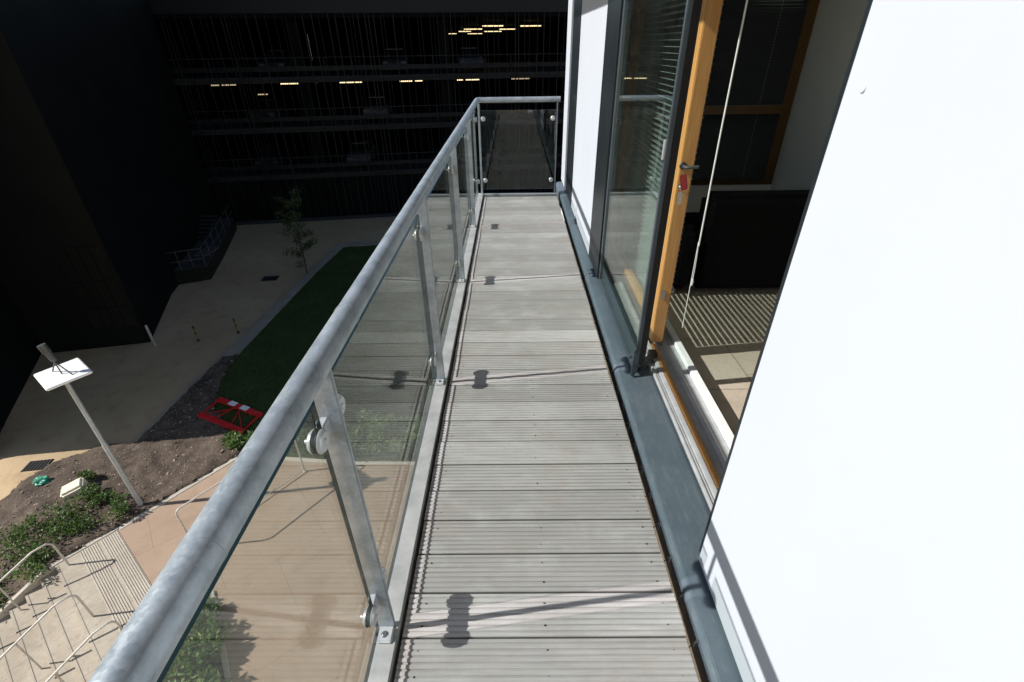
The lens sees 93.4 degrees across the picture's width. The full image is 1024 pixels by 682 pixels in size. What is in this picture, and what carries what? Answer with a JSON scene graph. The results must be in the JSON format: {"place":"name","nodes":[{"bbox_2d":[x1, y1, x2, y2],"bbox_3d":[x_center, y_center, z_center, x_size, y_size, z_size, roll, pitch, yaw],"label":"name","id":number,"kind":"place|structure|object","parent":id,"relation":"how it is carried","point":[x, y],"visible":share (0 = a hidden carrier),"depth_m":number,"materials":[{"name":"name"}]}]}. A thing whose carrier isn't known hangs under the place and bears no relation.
{"place":"outdoors","nodes":[
{"label":"outdoors","id":0,"kind":"place"},
{"bbox_2d":[119,461,413,681],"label":"paving","id":1,"kind":"structure","parent":0,"point":[290,593],"depth_m":11.97,"materials":[{"name":"beige concrete"}]},
{"bbox_2d":[210,590,231,681],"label":"planter kerb","id":2,"kind":"structure","parent":1,"relation":"on","point":[225,665],"depth_m":10.17,"materials":[{"name":"concrete"}]},
{"bbox_2d":[175,440,306,532],"bbox_3d":[-7.247,4.036,13.188,0.100,1.457,3.318,20,37,30],"label":"handrail","id":3,"kind":"object","parent":1,"relation":"on","point":[179,519],"visible":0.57,"depth_m":12.31,"materials":[{"name":"silver metal"}]},
{"bbox_2d":[118,456,414,529],"bbox_3d":[-5.129,3.892,14.864,11.645,0.130,2.374,-6,32,-9],"label":"paving edge","id":4,"kind":"object","parent":1,"relation":"on","point":[157,505],"visible":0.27,"depth_m":14.79,"materials":[{"name":"stone"}]},
{"bbox_2d":[0,207,560,681],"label":"ground","id":5,"kind":"structure","parent":0,"point":[128,393],"depth_m":20.36,"materials":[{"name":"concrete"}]},
{"bbox_2d":[21,459,53,471],"bbox_3d":[-14.772,3.869,15.017,0.680,0.037,0.440,-5,32,-7],"label":"drain grate","id":6,"kind":"object","parent":5,"relation":"on","point":[36,465],"visible":1,"depth_m":14.99,"materials":[{"name":"metal"}]},
{"bbox_2d":[0,527,151,681],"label":"stone stairs","id":7,"kind":"structure","parent":5,"relation":"on","point":[104,578],"depth_m":11.27,"materials":[{"name":"beige stone"}]},
{"bbox_2d":[0,543,69,610],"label":"stair handrail","id":8,"kind":"object","parent":7,"relation":"on","point":[21,561],"visible":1,"depth_m":11.39,"materials":[{"name":"silver metal"}]},
{"bbox_2d":[0,595,94,668],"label":"stair handrail","id":9,"kind":"object","parent":7,"relation":"on","point":[37,621],"visible":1,"depth_m":10.21,"materials":[{"name":"silver metal"}]},
{"bbox_2d":[45,620,122,681],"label":"stair handrail","id":10,"kind":"object","parent":7,"relation":"on","point":[117,623],"visible":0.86,"depth_m":9.65,"materials":[{"name":"silver metal"}]},
{"bbox_2d":[0,0,218,432],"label":"black tower","id":11,"kind":"structure","parent":5,"relation":"on","point":[106,200],"depth_m":19.86,"materials":[{"name":"black"}]},
{"bbox_2d":[0,354,240,608],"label":"soil bed","id":12,"kind":"object","parent":5,"relation":"on","point":[151,439],"visible":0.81,"depth_m":14.65,"materials":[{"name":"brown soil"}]},
{"bbox_2d":[0,570,9,612],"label":"shrub","id":13,"kind":"object","parent":12,"relation":"on","point":[1,593],"visible":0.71,"depth_m":11.99,"materials":[{"name":"green plant"}]},
{"bbox_2d":[0,520,38,566],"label":"shrub","id":14,"kind":"object","parent":12,"relation":"on","point":[9,535],"visible":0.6,"depth_m":12.70,"materials":[{"name":"green plant"}]},
{"bbox_2d":[3,532,57,583],"bbox_3d":[-12.046,5.456,12.100,1.027,0.553,1.582,-20,36,-28],"label":"shrub","id":15,"kind":"object","parent":12,"relation":"on","point":[31,563],"visible":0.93,"depth_m":12.02,"materials":[{"name":"green plant"}]},
{"bbox_2d":[32,475,49,485],"bbox_3d":[-13.954,4.140,14.294,0.485,0.217,0.331,-1,32,0],"label":"green bag","id":16,"kind":"object","parent":12,"relation":"on","point":[40,480],"visible":1,"depth_m":14.24,"materials":[{"name":"plastic"}]},
{"bbox_2d":[0,498,83,553],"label":"shrub","id":17,"kind":"object","parent":12,"relation":"on","point":[50,526],"visible":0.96,"depth_m":12.76,"materials":[{"name":"green plant"}]},
{"bbox_2d":[49,501,95,536],"bbox_3d":[-11.719,4.911,12.849,1.286,0.548,0.968,24,39,34],"label":"shrub","id":18,"kind":"object","parent":12,"relation":"on","point":[78,523],"visible":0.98,"depth_m":12.84,"materials":[{"name":"green plant"}]},
{"bbox_2d":[60,477,86,499],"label":"cream block","id":19,"kind":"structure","parent":12,"relation":"on","point":[71,489],"depth_m":13.79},
{"bbox_2d":[70,481,102,503],"bbox_3d":[-12.059,4.353,13.678,0.674,0.494,0.816,-1,32,0],"label":"shrub","id":20,"kind":"object","parent":12,"relation":"on","point":[90,493],"visible":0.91,"depth_m":13.66,"materials":[{"name":"green plant"}]},
{"bbox_2d":[76,469,97,484],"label":"shrub","id":21,"kind":"object","parent":12,"relation":"on","point":[84,474],"visible":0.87,"depth_m":14.27,"materials":[{"name":"green plant"}]},
{"bbox_2d":[33,343,143,505],"bbox_3d":[-10.503,2.350,12.281,1.054,5.352,0.879,21,38,31],"label":"lamp post","id":22,"kind":"object","parent":12,"relation":"on","point":[58,375],"visible":1,"depth_m":11.41,"materials":[{"name":"grey metal"}]},
{"bbox_2d":[86,489,117,510],"bbox_3d":[-11.587,4.422,13.637,0.795,0.410,0.554,-21,37,-29],"label":"shrub","id":23,"kind":"object","parent":12,"relation":"on","point":[107,494],"visible":1,"depth_m":13.55,"materials":[{"name":"green plant"}]},
{"bbox_2d":[96,490,130,522],"bbox_3d":[-10.840,4.560,13.286,0.739,0.445,1.042,-1,32,0],"label":"shrub","id":24,"kind":"object","parent":12,"relation":"on","point":[122,508],"visible":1,"depth_m":13.23,"materials":[{"name":"green plant"}]},
{"bbox_2d":[197,397,262,433],"bbox_3d":[-9.854,2.595,16.807,2.316,0.144,1.134,13,34,22],"label":"safety barrier","id":25,"kind":"object","parent":12,"relation":"on","point":[239,408],"visible":0.98,"depth_m":16.79,"materials":[{"name":"red plastic"}]},
{"bbox_2d":[220,429,244,450],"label":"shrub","id":26,"kind":"object","parent":12,"relation":"on","point":[233,438],"visible":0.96,"depth_m":15.60,"materials":[{"name":"green plant"}]},
{"bbox_2d":[144,325,157,345],"bbox_3d":[-15.574,-0.246,20.762,0.220,0.990,0.220,-1,32,0],"label":"steel bollard","id":27,"kind":"object","parent":5,"relation":"on","point":[150,335],"visible":1,"depth_m":20.74,"materials":[{"name":"silver metal"}]},
{"bbox_2d":[192,326,199,341],"bbox_3d":[-13.822,-0.313,21.072,0.105,0.739,0.110,-1,32,0],"label":"amber post","id":28,"kind":"object","parent":5,"relation":"on","point":[197,338],"visible":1,"depth_m":21.07,"materials":[{"name":"metal"}]},
{"bbox_2d":[175,625,224,681],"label":"planter soil","id":29,"kind":"structure","parent":5,"relation":"on","point":[218,662],"depth_m":10.14,"materials":[{"name":"brown soil"}]},
{"bbox_2d":[164,610,229,681],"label":"leafy bush","id":30,"kind":"object","parent":29,"relation":"on","point":[193,656],"visible":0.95,"depth_m":10.01,"materials":[{"name":"green plant"}]},
{"bbox_2d":[168,661,232,681],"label":"leafy bush","id":31,"kind":"object","parent":29,"relation":"on","point":[211,674],"visible":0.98,"depth_m":9.58,"materials":[{"name":"green plant"}]},
{"bbox_2d":[189,596,223,634],"bbox_3d":[-7.049,6.125,10.828,0.957,0.584,0.958,15,35,23],"label":"leafy bush","id":32,"kind":"object","parent":29,"relation":"on","point":[208,608],"visible":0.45,"depth_m":10.78,"materials":[{"name":"green plant"}]},
{"bbox_2d":[166,204,236,284],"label":"loading platform","id":33,"kind":"structure","parent":5,"relation":"on","point":[202,259],"depth_m":28.36,"materials":[{"name":"concrete"}]},
{"bbox_2d":[233,318,239,333],"bbox_3d":[-12.372,-0.667,21.617,0.105,0.739,0.110,-1,32,0],"label":"amber post","id":34,"kind":"object","parent":5,"relation":"on","point":[237,330],"visible":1,"depth_m":21.61,"materials":[{"name":"metal"}]},
{"bbox_2d":[261,276,278,280],"bbox_3d":[-13.514,-3.498,26.956,0.840,0.037,0.600,-4,32,-5],"label":"drain grate","id":35,"kind":"object","parent":5,"relation":"on","point":[269,278],"visible":1,"depth_m":26.91,"materials":[{"name":"metal"}]},
{"bbox_2d":[134,239,451,442],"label":"kerb","id":36,"kind":"structure","parent":5,"relation":"on","point":[248,336],"depth_m":23.71,"materials":[{"name":"grey stone"}]},
{"bbox_2d":[274,186,317,273],"bbox_3d":[-11.662,-5.832,26.136,2.001,4.786,2.206,-15,34,-22],"label":"sapling tree","id":37,"kind":"object","parent":5,"relation":"on","point":[309,243],"visible":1,"depth_m":25.77,"materials":[{"name":"green plant"}]},
{"bbox_2d":[147,0,745,224],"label":"car park","id":38,"kind":"structure","parent":5,"relation":"on","point":[215,50],"depth_m":35.40,"materials":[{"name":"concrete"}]},
{"bbox_2d":[249,98,289,124],"bbox_3d":[-17.410,-16.549,34.677,1.760,1.475,4.248,-5,32,-7],"label":"parked car","id":39,"kind":"object","parent":38,"relation":"on","point":[271,105],"visible":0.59,"depth_m":33.89,"materials":[{"name":"paint"}]},
{"bbox_2d":[258,50,293,75],"bbox_3d":[-16.058,-19.202,33.291,1.760,1.475,4.248,-5,32,-7],"label":"parked car","id":40,"kind":"object","parent":38,"relation":"on","point":[278,61],"visible":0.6,"depth_m":32.42,"materials":[{"name":"paint"}]},
{"bbox_2d":[346,140,375,166],"bbox_3d":[-11.541,-14.464,37.004,1.760,1.475,4.248,-5,32,-7],"label":"parked car","id":41,"kind":"object","parent":38,"relation":"on","point":[361,148],"visible":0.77,"depth_m":36.15,"materials":[{"name":"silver metal"}]},
{"bbox_2d":[363,95,391,120],"bbox_3d":[-9.893,-17.219,35.607,1.760,1.475,4.248,-5,32,-7],"label":"parked car","id":42,"kind":"object","parent":38,"relation":"on","point":[374,103],"visible":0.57,"depth_m":34.74,"materials":[{"name":"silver metal"}]},
{"bbox_2d":[381,49,409,73],"bbox_3d":[-8.245,-19.898,34.258,1.760,1.475,4.248,-5,32,-7],"label":"parked car","id":43,"kind":"object","parent":38,"relation":"on","point":[402,59],"visible":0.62,"depth_m":33.30,"materials":[{"name":"paint"}]},
{"bbox_2d":[456,48,483,71],"bbox_3d":[-3.102,-20.356,34.895,1.760,1.475,4.248,-5,32,-7],"label":"parked car","id":44,"kind":"object","parent":38,"relation":"on","point":[468,56],"visible":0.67,"depth_m":33.98,"materials":[{"name":"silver metal"}]},
{"bbox_2d":[556,0,1023,681],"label":"apartment building","id":45,"kind":"structure","parent":5,"relation":"on","point":[826,440],"depth_m":1.01,"materials":[{"name":"white metal"}]},
{"bbox_2d":[368,192,698,681],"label":"balcony","id":46,"kind":"structure","parent":45,"relation":"attached to","point":[528,550],"depth_m":2.13,"materials":[{"name":"wood"}]},
{"bbox_2d":[88,96,560,681],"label":"glass balustrade","id":47,"kind":"object","parent":46,"relation":"on","point":[150,638],"visible":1,"depth_m":1.13,"materials":[{"name":"metal"}]},
{"bbox_2d":[599,0,702,375],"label":"glazed door","id":48,"kind":"structure","parent":45,"relation":"attached to","point":[639,361],"depth_m":2.61,"materials":[{"name":"grey metal"}]},
{"bbox_2d":[609,0,723,341],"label":"timber frame","id":49,"kind":"object","parent":45,"relation":"attached to","point":[708,28],"visible":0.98,"depth_m":2.94,"materials":[{"name":"brown wood"}]},
{"bbox_2d":[677,174,686,204],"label":"door keys","id":50,"kind":"object","parent":49,"relation":"hanging from","point":[683,184],"depth_m":2.65,"materials":[{"name":"red plastic"}]},
{"bbox_2d":[621,0,723,320],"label":"venetian blind","id":51,"kind":"object","parent":45,"relation":"attached to","point":[638,232],"visible":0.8,"depth_m":3.73,"materials":[{"name":"grey metal"}]},
{"bbox_2d":[682,0,747,327],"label":"pull cord","id":52,"kind":"object","parent":45,"relation":"hanging from","point":[692,282],"visible":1,"depth_m":2.35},
{"bbox_2d":[615,0,819,185],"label":"window frame","id":53,"kind":"structure","parent":45,"relation":"in","point":[784,110],"depth_m":4.82,"materials":[{"name":"brown wood"}]},
{"bbox_2d":[626,0,809,180],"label":"window pane","id":54,"kind":"object","parent":45,"relation":"attached to","point":[768,44],"visible":0.53,"depth_m":4.73,"materials":[{"name":"clear glass"}]},
{"bbox_2d":[213,243,452,460],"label":"lawn","id":55,"kind":"structure","parent":0,"point":[317,316],"depth_m":20.62,"materials":[{"name":"green plant"}]},
{"bbox_2d":[238,430,252,449],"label":"grass clump","id":56,"kind":"object","parent":55,"relation":"on","point":[247,437],"visible":0.17,"depth_m":15.68,"materials":[{"name":"green plant"}]},
{"bbox_2d":[344,417,355,441],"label":"lawn shrub","id":57,"kind":"object","parent":55,"relation":"on","point":[348,427],"visible":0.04,"depth_m":15.52,"materials":[{"name":"green plant"}]},
{"bbox_2d":[348,408,401,453],"bbox_3d":[-4.473,2.876,15.584,1.576,0.943,1.994,10,33,17],"label":"lawn shrub","id":58,"kind":"object","parent":55,"relation":"on","point":[373,432],"visible":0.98,"depth_m":15.39,"materials":[{"name":"green plant"}]},
{"bbox_2d":[383,413,423,452],"bbox_3d":[-3.323,2.930,15.550,1.724,0.852,1.524,-17,35,-25],"label":"lawn shrub","id":59,"kind":"object","parent":55,"relation":"on","point":[410,431],"visible":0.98,"depth_m":15.41,"materials":[{"name":"green plant"}]},
{"bbox_2d":[650,190,809,293],"bbox_3d":[2.068,-0.997,4.293,1.500,0.839,1.000,-1,32,0],"label":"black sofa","id":60,"kind":"object","parent":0,"point":[747,238],"visible":0.57,"depth_m":3.86,"materials":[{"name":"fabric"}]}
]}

